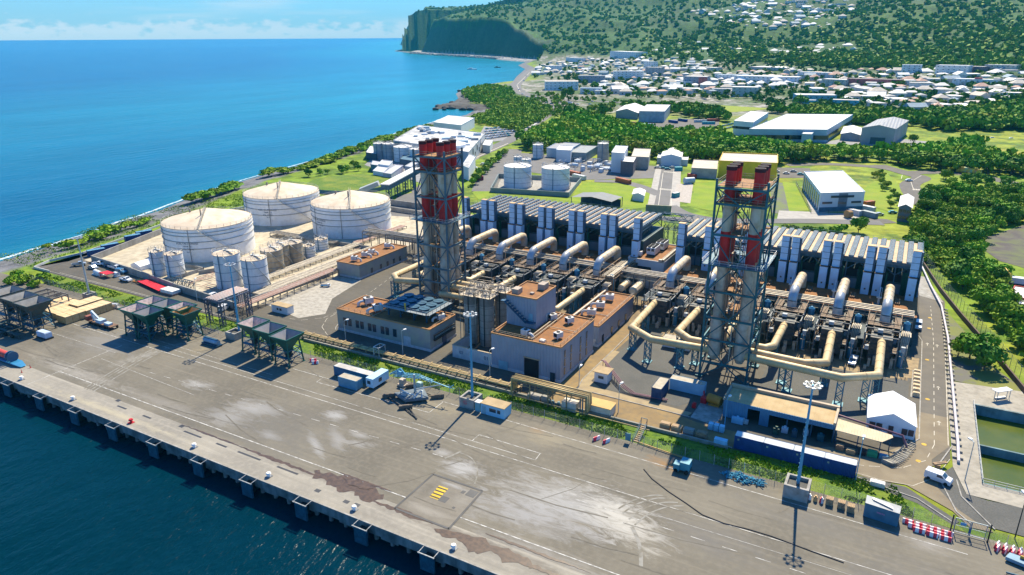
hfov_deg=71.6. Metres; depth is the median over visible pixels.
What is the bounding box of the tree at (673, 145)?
[669,143,680,147]
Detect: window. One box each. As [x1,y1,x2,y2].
[637,266,650,269]
[817,136,828,139]
[831,195,853,197]
[901,429,907,435]
[908,430,913,436]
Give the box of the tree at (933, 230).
[927,223,948,238]
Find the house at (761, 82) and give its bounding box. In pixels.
[757,80,765,86]
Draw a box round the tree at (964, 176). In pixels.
[959,173,976,183]
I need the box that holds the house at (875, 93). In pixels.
[867,91,885,94]
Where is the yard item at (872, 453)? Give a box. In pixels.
[867,449,877,457]
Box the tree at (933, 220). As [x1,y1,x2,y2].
[918,217,937,223]
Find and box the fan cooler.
[381,293,451,322]
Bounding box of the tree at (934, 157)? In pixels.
[924,152,942,168]
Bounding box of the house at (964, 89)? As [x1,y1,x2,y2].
[957,86,968,91]
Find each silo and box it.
[458,281,482,343]
[469,276,493,331]
[475,284,498,346]
[490,278,513,328]
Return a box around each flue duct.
[390,260,423,297]
[438,284,586,314]
[450,278,552,298]
[456,275,516,289]
[461,270,485,282]
[627,296,708,369]
[674,304,708,365]
[726,315,738,339]
[744,334,885,406]
[751,318,787,366]
[751,327,835,386]
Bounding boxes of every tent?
[130,258,150,270]
[866,391,916,439]
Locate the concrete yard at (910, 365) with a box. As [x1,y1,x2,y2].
[886,354,918,377]
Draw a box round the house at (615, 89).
[610,85,628,93]
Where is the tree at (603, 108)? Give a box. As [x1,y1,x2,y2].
[599,103,610,114]
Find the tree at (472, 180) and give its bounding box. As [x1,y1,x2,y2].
[469,177,476,185]
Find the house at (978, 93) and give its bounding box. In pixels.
[969,91,990,98]
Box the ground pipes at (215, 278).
[188,247,360,291]
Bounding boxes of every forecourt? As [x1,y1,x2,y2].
[777,210,859,219]
[803,190,822,212]
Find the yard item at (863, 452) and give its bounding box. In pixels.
[858,448,865,455]
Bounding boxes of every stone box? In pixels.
[912,386,919,391]
[912,391,919,396]
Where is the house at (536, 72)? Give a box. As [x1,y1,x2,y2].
[531,71,539,74]
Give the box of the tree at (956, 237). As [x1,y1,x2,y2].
[942,231,965,242]
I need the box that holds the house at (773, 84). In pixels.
[769,82,779,89]
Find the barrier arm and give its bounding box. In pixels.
[932,461,947,468]
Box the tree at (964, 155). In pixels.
[953,152,969,156]
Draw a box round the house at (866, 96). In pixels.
[861,95,887,101]
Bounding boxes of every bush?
[2,276,16,284]
[9,269,24,276]
[15,276,27,283]
[20,273,33,280]
[25,279,43,286]
[40,243,53,247]
[40,272,51,277]
[54,239,80,247]
[84,229,103,235]
[90,232,110,239]
[96,224,114,231]
[111,225,124,230]
[120,222,130,227]
[121,221,139,226]
[133,220,144,225]
[181,194,201,200]
[183,195,197,200]
[198,191,215,196]
[208,188,218,193]
[217,187,224,192]
[219,185,233,191]
[220,182,239,188]
[228,180,243,186]
[259,169,275,175]
[265,167,275,173]
[273,167,290,173]
[303,162,319,166]
[317,157,333,161]
[325,152,342,156]
[344,148,361,153]
[829,226,841,232]
[834,224,848,230]
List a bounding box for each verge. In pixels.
[660,226,924,276]
[845,475,958,524]
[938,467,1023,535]
[944,310,1020,390]
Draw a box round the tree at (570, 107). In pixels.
[563,102,575,111]
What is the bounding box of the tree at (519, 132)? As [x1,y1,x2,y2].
[514,128,529,143]
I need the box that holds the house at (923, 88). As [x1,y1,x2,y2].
[916,86,932,90]
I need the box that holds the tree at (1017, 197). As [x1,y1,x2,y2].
[1008,193,1023,202]
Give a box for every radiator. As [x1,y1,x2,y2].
[470,195,501,207]
[470,195,506,210]
[476,196,512,211]
[497,197,517,205]
[497,197,522,208]
[497,198,528,213]
[499,198,533,214]
[504,199,539,214]
[526,200,545,209]
[526,200,550,212]
[526,201,556,217]
[528,202,562,218]
[534,202,568,218]
[555,203,574,213]
[555,204,579,216]
[555,204,585,221]
[559,205,591,222]
[566,206,597,222]
[586,206,604,217]
[586,207,610,221]
[586,208,616,225]
[592,208,622,226]
[598,209,629,226]
[618,210,635,221]
[618,211,641,228]
[619,211,648,229]
[626,212,654,230]
[633,213,662,229]
[677,218,703,236]
[687,218,710,238]
[692,219,717,239]
[700,220,721,239]
[763,226,778,247]
[765,227,785,248]
[773,228,793,249]
[790,230,810,251]
[791,229,801,246]
[801,230,818,253]
[808,231,826,254]
[817,232,834,255]
[832,233,843,256]
[841,234,851,257]
[845,235,860,259]
[854,236,868,260]
[863,237,877,260]
[875,238,886,262]
[886,239,895,264]
[892,240,904,265]
[902,241,913,266]
[913,242,922,267]
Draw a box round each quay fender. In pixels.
[0,380,14,396]
[32,391,48,410]
[67,405,83,425]
[104,420,122,441]
[145,436,161,458]
[190,454,209,477]
[238,473,258,498]
[292,494,313,520]
[351,518,373,545]
[417,546,438,573]
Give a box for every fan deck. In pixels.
[470,193,661,254]
[675,216,923,297]
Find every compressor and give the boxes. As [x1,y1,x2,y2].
[397,377,407,387]
[708,421,713,429]
[713,423,719,431]
[719,424,724,432]
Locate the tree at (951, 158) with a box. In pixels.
[947,154,962,160]
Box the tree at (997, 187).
[992,184,1004,191]
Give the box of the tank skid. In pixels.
[201,336,222,347]
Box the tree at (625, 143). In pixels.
[619,140,628,146]
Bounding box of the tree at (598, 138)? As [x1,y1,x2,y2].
[593,136,607,141]
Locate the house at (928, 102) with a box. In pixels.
[925,98,938,105]
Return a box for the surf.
[0,119,438,259]
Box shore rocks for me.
[432,88,473,110]
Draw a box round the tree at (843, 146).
[837,144,852,157]
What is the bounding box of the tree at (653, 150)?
[644,145,657,157]
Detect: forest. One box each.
[417,0,1023,69]
[520,107,1023,157]
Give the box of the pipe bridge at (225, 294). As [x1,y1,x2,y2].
[203,286,252,326]
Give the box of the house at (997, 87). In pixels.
[988,85,1006,89]
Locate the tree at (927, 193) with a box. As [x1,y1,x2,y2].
[919,188,942,200]
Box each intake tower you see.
[461,196,469,234]
[480,199,488,232]
[488,199,496,238]
[508,202,516,237]
[516,203,525,243]
[537,205,546,243]
[545,206,554,247]
[567,209,577,249]
[576,210,585,251]
[598,213,609,254]
[607,214,618,256]
[631,217,642,256]
[675,222,687,262]
[701,225,714,270]
[710,226,720,271]
[738,232,747,275]
[776,234,791,281]
[787,235,802,282]
[817,239,833,287]
[828,240,844,289]
[860,244,877,294]
[871,245,889,295]
[904,249,923,300]
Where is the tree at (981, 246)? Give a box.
[963,240,989,253]
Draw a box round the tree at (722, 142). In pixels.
[718,140,728,144]
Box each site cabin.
[271,301,293,314]
[480,397,511,418]
[590,397,615,415]
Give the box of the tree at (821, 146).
[813,143,826,157]
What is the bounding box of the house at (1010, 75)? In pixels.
[1001,74,1016,77]
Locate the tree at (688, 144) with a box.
[681,143,693,150]
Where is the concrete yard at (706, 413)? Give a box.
[691,401,723,423]
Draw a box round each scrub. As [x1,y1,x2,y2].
[461,83,515,103]
[470,94,551,130]
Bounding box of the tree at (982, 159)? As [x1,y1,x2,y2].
[975,156,987,168]
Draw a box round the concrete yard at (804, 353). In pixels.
[786,338,816,358]
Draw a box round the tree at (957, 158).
[953,156,967,166]
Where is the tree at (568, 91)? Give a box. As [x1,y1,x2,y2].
[561,86,574,100]
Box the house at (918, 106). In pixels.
[903,103,928,109]
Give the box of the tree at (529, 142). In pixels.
[523,139,535,148]
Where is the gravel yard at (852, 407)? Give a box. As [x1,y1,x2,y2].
[748,366,909,420]
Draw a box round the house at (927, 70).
[921,68,933,72]
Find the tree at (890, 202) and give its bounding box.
[887,200,897,205]
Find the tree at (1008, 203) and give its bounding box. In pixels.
[992,200,1018,206]
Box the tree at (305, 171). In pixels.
[303,169,312,176]
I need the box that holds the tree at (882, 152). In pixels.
[874,148,887,160]
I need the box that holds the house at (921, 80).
[916,78,927,81]
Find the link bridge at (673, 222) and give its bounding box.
[662,212,694,243]
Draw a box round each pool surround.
[946,380,1023,498]
[983,483,1023,507]
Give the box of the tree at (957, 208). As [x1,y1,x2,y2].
[951,206,962,211]
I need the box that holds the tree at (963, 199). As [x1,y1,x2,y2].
[949,195,970,204]
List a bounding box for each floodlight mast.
[71,236,89,293]
[224,262,239,330]
[463,311,476,396]
[796,381,822,483]
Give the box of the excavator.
[1006,268,1023,285]
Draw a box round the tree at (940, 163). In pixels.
[934,160,942,168]
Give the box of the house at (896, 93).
[888,90,906,97]
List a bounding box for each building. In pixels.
[336,295,456,351]
[366,145,376,160]
[370,160,379,171]
[373,166,388,175]
[378,160,392,167]
[383,164,403,177]
[393,125,484,164]
[400,155,419,166]
[405,161,418,170]
[433,115,474,130]
[463,154,475,180]
[482,139,492,152]
[547,142,579,157]
[556,145,573,161]
[572,145,597,161]
[611,145,627,172]
[616,103,643,119]
[620,156,635,174]
[632,148,650,168]
[639,104,669,121]
[657,152,661,163]
[661,147,682,165]
[681,156,688,165]
[691,159,717,178]
[718,152,777,180]
[732,111,768,135]
[748,114,852,142]
[801,132,813,142]
[802,170,864,211]
[840,125,861,140]
[860,117,908,143]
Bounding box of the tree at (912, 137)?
[908,134,918,141]
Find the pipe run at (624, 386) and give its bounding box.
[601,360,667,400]
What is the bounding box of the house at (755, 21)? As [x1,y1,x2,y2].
[751,20,760,23]
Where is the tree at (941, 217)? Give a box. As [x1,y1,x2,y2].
[935,213,951,222]
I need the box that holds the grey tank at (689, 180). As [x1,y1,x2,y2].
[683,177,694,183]
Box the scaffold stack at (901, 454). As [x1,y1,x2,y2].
[881,439,916,466]
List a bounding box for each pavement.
[0,361,584,574]
[579,350,690,415]
[648,165,681,206]
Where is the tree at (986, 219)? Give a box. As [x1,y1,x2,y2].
[973,215,993,223]
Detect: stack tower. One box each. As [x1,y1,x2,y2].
[409,138,470,310]
[695,161,779,385]
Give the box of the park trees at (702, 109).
[619,99,732,119]
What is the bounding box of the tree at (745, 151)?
[740,149,752,152]
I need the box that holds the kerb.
[50,271,994,529]
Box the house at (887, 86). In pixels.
[883,84,892,89]
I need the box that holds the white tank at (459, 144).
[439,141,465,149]
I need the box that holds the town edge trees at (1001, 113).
[766,97,1023,129]
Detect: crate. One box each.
[659,420,670,429]
[671,423,682,432]
[683,426,694,435]
[696,429,707,439]
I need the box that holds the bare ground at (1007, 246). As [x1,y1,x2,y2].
[985,225,1023,267]
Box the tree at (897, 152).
[892,150,905,162]
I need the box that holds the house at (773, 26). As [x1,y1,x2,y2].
[769,24,777,29]
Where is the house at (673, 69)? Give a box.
[670,67,680,71]
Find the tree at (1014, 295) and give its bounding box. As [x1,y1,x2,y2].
[993,283,1023,302]
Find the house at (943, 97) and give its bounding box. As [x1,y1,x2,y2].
[931,94,949,102]
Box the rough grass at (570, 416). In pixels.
[0,192,914,516]
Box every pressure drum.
[617,276,631,293]
[629,278,644,308]
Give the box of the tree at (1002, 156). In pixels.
[988,152,1013,169]
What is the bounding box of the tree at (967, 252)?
[957,246,981,258]
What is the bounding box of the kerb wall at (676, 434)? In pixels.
[303,338,727,448]
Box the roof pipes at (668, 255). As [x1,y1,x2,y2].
[658,247,675,262]
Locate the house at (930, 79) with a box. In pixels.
[926,78,939,81]
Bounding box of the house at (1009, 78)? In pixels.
[1003,77,1018,81]
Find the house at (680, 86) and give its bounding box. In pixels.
[668,84,682,89]
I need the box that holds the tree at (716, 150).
[708,147,721,159]
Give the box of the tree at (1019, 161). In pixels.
[1004,159,1023,173]
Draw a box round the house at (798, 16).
[793,15,805,18]
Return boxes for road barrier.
[592,435,599,440]
[602,438,609,443]
[902,518,913,523]
[907,522,919,527]
[913,526,924,534]
[915,521,926,527]
[921,526,932,531]
[926,530,938,538]
[928,525,939,531]
[934,530,945,535]
[939,534,951,542]
[941,529,953,536]
[994,544,1000,552]
[1001,546,1007,554]
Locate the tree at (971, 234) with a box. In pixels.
[962,228,985,239]
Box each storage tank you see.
[160,207,255,262]
[242,179,319,225]
[310,189,391,238]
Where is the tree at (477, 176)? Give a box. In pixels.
[470,174,481,181]
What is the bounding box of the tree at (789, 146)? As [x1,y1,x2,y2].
[785,144,793,159]
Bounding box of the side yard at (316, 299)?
[267,276,360,317]
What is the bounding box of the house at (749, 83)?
[747,81,756,85]
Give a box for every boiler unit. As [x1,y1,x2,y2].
[412,251,459,277]
[459,246,486,276]
[471,251,517,286]
[502,256,549,287]
[534,261,584,304]
[568,266,619,311]
[640,277,691,327]
[678,283,731,335]
[726,291,772,340]
[761,296,815,352]
[805,303,861,361]
[853,310,910,369]
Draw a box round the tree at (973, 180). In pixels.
[966,177,982,184]
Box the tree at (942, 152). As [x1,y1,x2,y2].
[929,149,945,165]
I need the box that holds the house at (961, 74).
[953,71,967,77]
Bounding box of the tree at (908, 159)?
[900,155,916,166]
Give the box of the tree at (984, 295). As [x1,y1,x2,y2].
[972,287,1011,312]
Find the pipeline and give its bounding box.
[922,266,963,461]
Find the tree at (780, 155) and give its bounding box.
[774,151,783,162]
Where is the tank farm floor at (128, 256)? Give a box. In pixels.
[86,213,471,306]
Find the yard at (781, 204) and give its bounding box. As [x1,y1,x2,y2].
[771,182,788,212]
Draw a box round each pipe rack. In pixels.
[234,268,338,315]
[249,246,372,294]
[269,230,338,246]
[269,242,363,279]
[301,330,522,391]
[353,225,406,243]
[362,227,423,253]
[385,231,423,257]
[459,241,613,278]
[599,257,635,292]
[612,265,914,347]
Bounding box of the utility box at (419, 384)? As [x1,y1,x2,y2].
[416,381,422,387]
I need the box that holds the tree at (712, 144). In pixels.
[703,141,718,146]
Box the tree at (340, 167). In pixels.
[337,165,345,172]
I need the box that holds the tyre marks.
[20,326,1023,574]
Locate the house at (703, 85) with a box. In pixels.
[700,81,715,88]
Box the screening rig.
[34,288,69,306]
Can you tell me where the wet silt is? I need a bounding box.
[182,424,589,574]
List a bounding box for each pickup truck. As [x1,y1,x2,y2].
[71,261,85,266]
[91,260,103,265]
[119,276,131,281]
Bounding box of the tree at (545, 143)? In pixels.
[538,140,549,149]
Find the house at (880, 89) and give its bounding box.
[868,87,886,93]
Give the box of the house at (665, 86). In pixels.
[662,83,667,90]
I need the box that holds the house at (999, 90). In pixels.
[990,88,1006,91]
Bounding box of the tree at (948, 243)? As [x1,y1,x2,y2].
[937,239,955,247]
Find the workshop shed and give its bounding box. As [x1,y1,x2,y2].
[723,383,839,442]
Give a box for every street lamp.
[489,347,494,371]
[618,381,623,412]
[724,394,731,424]
[855,435,865,479]
[964,437,974,479]
[1014,490,1023,538]
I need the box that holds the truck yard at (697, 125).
[648,118,718,128]
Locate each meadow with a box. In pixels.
[472,191,569,202]
[568,182,649,209]
[687,181,770,212]
[783,182,809,210]
[863,174,915,213]
[923,174,983,185]
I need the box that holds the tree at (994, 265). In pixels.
[982,263,1015,274]
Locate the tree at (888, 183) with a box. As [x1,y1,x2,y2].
[882,181,891,185]
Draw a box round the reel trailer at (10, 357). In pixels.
[0,349,25,366]
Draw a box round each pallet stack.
[825,495,833,505]
[837,499,845,509]
[846,502,854,513]
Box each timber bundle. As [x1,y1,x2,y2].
[47,309,61,319]
[48,304,59,308]
[53,302,66,306]
[54,307,67,311]
[56,312,72,324]
[60,300,71,304]
[62,305,74,309]
[63,310,79,321]
[69,302,83,307]
[70,308,85,319]
[75,300,90,305]
[77,306,92,314]
[82,298,96,302]
[84,304,99,314]
[88,296,102,301]
[91,302,106,313]
[98,300,112,310]
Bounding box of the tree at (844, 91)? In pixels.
[835,88,850,94]
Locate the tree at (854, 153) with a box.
[848,147,863,160]
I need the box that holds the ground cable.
[643,469,843,562]
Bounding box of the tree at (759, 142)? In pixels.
[749,140,765,146]
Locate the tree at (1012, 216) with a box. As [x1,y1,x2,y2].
[1002,210,1021,224]
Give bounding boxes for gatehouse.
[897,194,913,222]
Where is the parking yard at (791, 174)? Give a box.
[777,167,809,177]
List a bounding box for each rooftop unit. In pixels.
[351,255,361,261]
[357,296,373,305]
[361,251,371,257]
[366,302,382,313]
[368,249,378,254]
[384,242,394,248]
[431,312,444,321]
[521,327,533,338]
[548,312,557,319]
[553,330,562,339]
[565,316,573,324]
[581,307,596,314]
[590,300,604,307]
[599,293,613,300]
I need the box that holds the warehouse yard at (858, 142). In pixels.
[822,139,926,145]
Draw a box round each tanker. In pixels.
[92,269,104,275]
[113,272,120,276]
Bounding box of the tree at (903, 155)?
[897,152,913,165]
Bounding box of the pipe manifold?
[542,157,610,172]
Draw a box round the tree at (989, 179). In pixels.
[984,176,995,182]
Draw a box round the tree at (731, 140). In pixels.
[724,137,738,143]
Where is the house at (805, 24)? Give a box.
[801,23,810,27]
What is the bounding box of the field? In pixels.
[721,105,765,111]
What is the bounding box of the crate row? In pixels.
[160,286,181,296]
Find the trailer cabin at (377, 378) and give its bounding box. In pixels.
[366,368,388,387]
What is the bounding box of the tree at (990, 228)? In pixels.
[973,225,995,238]
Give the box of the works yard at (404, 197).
[390,193,421,216]
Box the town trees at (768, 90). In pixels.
[533,55,1023,110]
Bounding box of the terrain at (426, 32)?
[0,0,1023,547]
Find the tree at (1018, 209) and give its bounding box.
[1010,205,1023,215]
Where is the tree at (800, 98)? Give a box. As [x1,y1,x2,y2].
[793,94,808,103]
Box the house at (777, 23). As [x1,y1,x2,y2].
[772,21,781,25]
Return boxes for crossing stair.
[625,417,647,441]
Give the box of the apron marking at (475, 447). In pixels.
[29,314,967,574]
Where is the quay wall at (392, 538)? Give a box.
[0,376,500,574]
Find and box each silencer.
[830,281,837,298]
[874,287,882,305]
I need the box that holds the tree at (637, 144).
[631,140,646,149]
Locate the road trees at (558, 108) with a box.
[525,91,618,116]
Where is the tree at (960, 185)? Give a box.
[952,181,977,190]
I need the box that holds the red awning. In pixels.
[99,270,113,278]
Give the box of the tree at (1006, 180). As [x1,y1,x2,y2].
[999,178,1011,183]
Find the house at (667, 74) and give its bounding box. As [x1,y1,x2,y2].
[663,72,671,75]
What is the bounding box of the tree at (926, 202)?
[917,197,941,210]
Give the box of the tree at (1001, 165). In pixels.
[996,161,1007,173]
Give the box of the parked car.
[87,265,98,269]
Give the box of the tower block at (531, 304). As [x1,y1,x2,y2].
[500,281,555,328]
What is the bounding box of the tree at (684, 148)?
[678,145,694,156]
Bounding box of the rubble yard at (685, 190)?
[672,184,692,202]
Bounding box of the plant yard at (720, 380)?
[33,224,949,465]
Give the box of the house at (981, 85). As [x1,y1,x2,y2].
[973,83,987,88]
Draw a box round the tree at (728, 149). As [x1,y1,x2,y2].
[722,147,735,151]
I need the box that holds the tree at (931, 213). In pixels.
[926,211,937,215]
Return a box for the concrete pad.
[398,475,480,528]
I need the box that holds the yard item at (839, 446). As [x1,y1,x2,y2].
[835,443,843,451]
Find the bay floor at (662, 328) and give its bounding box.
[410,284,909,380]
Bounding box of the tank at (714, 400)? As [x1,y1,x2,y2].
[706,393,723,407]
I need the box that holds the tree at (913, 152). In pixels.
[906,150,918,164]
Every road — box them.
[39,228,160,268]
[401,190,420,206]
[412,136,518,194]
[472,149,521,190]
[504,114,551,140]
[508,155,613,175]
[509,68,550,101]
[520,388,735,446]
[548,99,575,107]
[561,326,633,387]
[569,99,620,102]
[594,180,656,194]
[654,166,673,205]
[658,216,695,221]
[671,205,883,224]
[785,163,881,168]
[810,412,992,531]
[871,165,930,208]
[909,170,1018,183]
[918,296,949,452]
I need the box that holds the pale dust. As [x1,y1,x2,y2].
[84,343,683,565]
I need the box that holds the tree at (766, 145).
[761,142,773,147]
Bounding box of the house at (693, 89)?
[682,88,701,92]
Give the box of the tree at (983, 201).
[970,196,990,206]
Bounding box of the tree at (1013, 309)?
[995,301,1023,317]
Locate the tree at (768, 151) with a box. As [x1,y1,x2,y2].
[756,148,775,153]
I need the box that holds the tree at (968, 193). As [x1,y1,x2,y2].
[961,191,980,197]
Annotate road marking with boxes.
[63,273,949,485]
[476,73,997,204]
[916,317,930,461]
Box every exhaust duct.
[459,225,471,237]
[466,229,498,254]
[496,233,526,260]
[526,237,556,264]
[559,241,588,270]
[593,246,620,276]
[665,255,690,288]
[704,266,716,293]
[787,272,806,308]
[832,278,849,314]
[879,284,894,323]
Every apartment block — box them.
[545,80,577,89]
[546,65,561,70]
[566,57,585,61]
[578,75,604,82]
[580,87,601,93]
[610,51,647,58]
[613,71,643,79]
[643,61,657,67]
[645,67,664,75]
[676,81,692,86]
[683,75,710,83]
[688,66,721,70]
[698,77,707,86]
[712,88,731,93]
[715,74,740,79]
[732,86,758,95]
[734,75,801,83]
[748,66,797,70]
[792,93,836,102]
[797,71,847,77]
[804,99,815,103]
[821,78,848,85]
[833,99,858,105]
[847,78,903,85]
[901,64,922,73]
[934,64,972,73]
[952,78,1000,84]
[972,66,990,71]
[985,64,1020,69]
[989,91,1020,97]
[994,77,1023,81]
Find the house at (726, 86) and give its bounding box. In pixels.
[720,84,731,87]
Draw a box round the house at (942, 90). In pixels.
[933,88,953,93]
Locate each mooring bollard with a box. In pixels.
[190,442,197,448]
[265,471,272,478]
[350,504,358,512]
[449,543,457,551]
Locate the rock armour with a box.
[409,51,525,58]
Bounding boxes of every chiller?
[646,243,659,255]
[656,238,668,250]
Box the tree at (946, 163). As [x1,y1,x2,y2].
[941,158,951,168]
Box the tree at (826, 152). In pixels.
[818,149,830,160]
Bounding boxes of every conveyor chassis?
[0,322,32,339]
[0,323,15,336]
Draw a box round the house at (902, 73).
[895,72,909,76]
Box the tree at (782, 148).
[771,145,788,160]
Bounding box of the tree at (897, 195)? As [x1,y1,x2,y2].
[894,193,901,197]
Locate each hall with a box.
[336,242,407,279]
[459,213,663,293]
[491,312,593,382]
[573,290,633,346]
[658,241,918,345]
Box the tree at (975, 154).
[965,153,982,158]
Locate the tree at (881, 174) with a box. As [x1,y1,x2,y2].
[876,172,886,176]
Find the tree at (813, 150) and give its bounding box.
[803,144,820,160]
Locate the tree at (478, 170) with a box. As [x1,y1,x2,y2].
[475,167,481,172]
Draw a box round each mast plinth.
[82,291,96,298]
[225,327,244,340]
[459,390,482,409]
[782,473,811,503]
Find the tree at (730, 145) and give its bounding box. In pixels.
[723,143,735,147]
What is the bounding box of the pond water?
[976,415,1023,490]
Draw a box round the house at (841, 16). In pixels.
[838,14,846,18]
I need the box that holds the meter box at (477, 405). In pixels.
[474,399,482,411]
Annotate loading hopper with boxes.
[0,285,28,321]
[0,290,42,329]
[12,295,57,335]
[118,302,149,338]
[131,306,166,342]
[135,295,165,325]
[150,298,180,332]
[165,301,198,336]
[170,305,204,341]
[235,316,269,354]
[252,321,286,360]
[268,328,305,368]
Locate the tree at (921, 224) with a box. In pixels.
[909,218,932,230]
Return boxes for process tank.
[147,245,166,276]
[162,247,187,277]
[211,245,243,289]
[239,250,270,290]
[259,242,285,272]
[268,238,292,266]
[280,236,305,263]
[302,240,317,256]
[314,234,329,249]
[373,140,383,159]
[382,141,393,160]
[393,143,412,161]
[409,146,418,156]
[503,161,532,188]
[513,154,521,162]
[521,156,530,164]
[533,142,543,158]
[541,162,570,190]
[597,140,608,161]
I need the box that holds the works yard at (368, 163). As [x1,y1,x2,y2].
[365,157,479,182]
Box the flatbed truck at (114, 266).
[107,264,119,268]
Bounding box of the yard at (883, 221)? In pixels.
[869,218,895,223]
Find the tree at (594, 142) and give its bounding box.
[585,140,597,145]
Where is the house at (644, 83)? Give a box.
[638,81,649,86]
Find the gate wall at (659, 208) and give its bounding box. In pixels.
[645,204,671,212]
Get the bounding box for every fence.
[29,275,225,335]
[244,335,951,527]
[796,181,842,213]
[923,251,1023,382]
[986,529,1023,551]
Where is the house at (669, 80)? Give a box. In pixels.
[664,79,675,83]
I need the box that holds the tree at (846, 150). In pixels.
[841,146,852,159]
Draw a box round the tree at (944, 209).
[937,206,954,212]
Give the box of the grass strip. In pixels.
[29,273,965,531]
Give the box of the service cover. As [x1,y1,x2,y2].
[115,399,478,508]
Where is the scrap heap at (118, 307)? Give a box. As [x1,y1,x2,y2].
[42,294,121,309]
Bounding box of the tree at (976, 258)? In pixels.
[969,255,988,268]
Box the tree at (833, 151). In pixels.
[820,148,836,159]
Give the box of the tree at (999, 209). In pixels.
[990,203,1006,214]
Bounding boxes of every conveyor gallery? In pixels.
[359,181,379,191]
[380,167,419,199]
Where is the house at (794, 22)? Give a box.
[790,21,799,24]
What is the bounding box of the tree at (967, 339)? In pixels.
[952,332,1001,357]
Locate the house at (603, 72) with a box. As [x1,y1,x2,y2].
[598,71,608,74]
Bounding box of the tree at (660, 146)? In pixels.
[653,141,669,153]
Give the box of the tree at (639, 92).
[632,89,643,99]
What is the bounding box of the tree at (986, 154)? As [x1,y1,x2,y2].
[982,151,999,157]
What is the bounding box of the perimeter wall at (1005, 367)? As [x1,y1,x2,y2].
[922,261,1023,392]
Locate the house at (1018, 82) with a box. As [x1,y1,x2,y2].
[1008,80,1023,85]
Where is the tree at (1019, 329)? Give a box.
[1016,326,1023,334]
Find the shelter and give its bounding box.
[992,387,1012,400]
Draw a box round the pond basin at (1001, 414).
[973,401,1023,492]
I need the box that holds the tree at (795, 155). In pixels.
[787,151,803,160]
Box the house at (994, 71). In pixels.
[987,69,1005,73]
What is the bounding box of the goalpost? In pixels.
[373,343,385,356]
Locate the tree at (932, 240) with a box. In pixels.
[927,235,943,245]
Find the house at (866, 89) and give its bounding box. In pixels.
[854,87,870,91]
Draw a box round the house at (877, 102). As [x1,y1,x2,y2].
[866,101,887,106]
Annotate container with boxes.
[86,247,104,256]
[100,242,118,249]
[124,233,140,241]
[135,229,151,235]
[333,362,373,383]
[338,373,362,390]
[570,170,580,174]
[572,173,585,179]
[615,177,631,183]
[651,377,668,400]
[662,334,689,350]
[669,375,706,395]
[671,192,679,197]
[674,166,682,170]
[687,173,696,177]
[702,121,714,123]
[733,430,765,454]
[762,437,794,462]
[792,445,825,469]
[823,452,857,477]
[848,208,861,215]
[862,204,875,211]
[862,210,878,218]
[863,200,875,205]
[863,495,901,526]
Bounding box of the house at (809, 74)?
[804,73,815,78]
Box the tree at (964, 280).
[953,274,974,289]
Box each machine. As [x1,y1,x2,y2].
[673,457,691,474]
[731,416,743,424]
[773,426,779,434]
[781,425,788,433]
[791,428,797,437]
[817,432,824,441]
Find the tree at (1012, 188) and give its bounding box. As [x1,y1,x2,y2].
[1000,183,1021,193]
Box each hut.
[593,365,613,383]
[632,188,645,201]
[1013,285,1023,301]
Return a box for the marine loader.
[382,368,453,418]
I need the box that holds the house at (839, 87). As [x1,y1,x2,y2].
[833,85,846,89]
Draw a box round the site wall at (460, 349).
[452,334,491,365]
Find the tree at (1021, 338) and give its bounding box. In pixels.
[1017,332,1023,346]
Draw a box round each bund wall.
[90,255,234,308]
[93,208,243,257]
[165,263,203,280]
[198,241,373,273]
[237,267,337,303]
[319,196,421,214]
[390,199,421,208]
[490,174,581,196]
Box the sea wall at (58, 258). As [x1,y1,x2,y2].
[33,206,243,272]
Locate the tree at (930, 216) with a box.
[921,214,937,218]
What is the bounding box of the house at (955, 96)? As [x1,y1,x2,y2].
[946,95,960,100]
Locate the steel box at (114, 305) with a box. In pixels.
[112,303,118,308]
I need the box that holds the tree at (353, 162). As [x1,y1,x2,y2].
[349,160,358,167]
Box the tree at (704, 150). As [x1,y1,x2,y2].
[695,144,712,159]
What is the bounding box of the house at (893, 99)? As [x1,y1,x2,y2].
[888,97,906,103]
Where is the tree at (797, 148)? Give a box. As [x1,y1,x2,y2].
[788,145,804,160]
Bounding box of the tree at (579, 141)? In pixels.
[573,139,583,144]
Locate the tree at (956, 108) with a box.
[949,105,966,112]
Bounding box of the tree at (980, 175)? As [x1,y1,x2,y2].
[975,172,987,181]
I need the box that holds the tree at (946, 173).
[939,169,954,180]
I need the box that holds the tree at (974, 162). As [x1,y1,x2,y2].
[966,156,982,167]
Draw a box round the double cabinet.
[714,436,727,444]
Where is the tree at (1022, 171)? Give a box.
[1016,165,1023,176]
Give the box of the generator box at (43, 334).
[36,329,53,339]
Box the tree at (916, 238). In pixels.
[902,234,930,248]
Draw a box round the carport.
[571,192,622,207]
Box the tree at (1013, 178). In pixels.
[1000,175,1016,182]
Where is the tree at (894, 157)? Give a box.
[891,155,899,163]
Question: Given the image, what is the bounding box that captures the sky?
[0,0,501,39]
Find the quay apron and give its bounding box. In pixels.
[0,273,1023,574]
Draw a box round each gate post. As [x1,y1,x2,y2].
[949,514,954,530]
[987,524,992,542]
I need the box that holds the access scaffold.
[166,276,193,287]
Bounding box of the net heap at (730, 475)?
[719,470,767,486]
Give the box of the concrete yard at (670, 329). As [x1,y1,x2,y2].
[661,322,686,337]
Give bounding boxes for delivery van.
[115,267,126,273]
[218,303,229,310]
[848,354,858,365]
[915,319,921,329]
[924,466,952,485]
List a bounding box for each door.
[356,379,362,389]
[403,336,410,344]
[442,334,446,343]
[482,406,485,413]
[499,360,507,370]
[524,358,538,377]
[550,372,554,381]
[887,426,893,434]
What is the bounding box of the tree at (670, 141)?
[664,139,675,143]
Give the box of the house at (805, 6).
[801,5,810,8]
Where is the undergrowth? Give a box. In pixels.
[907,183,1023,356]
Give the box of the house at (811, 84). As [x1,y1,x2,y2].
[805,82,815,86]

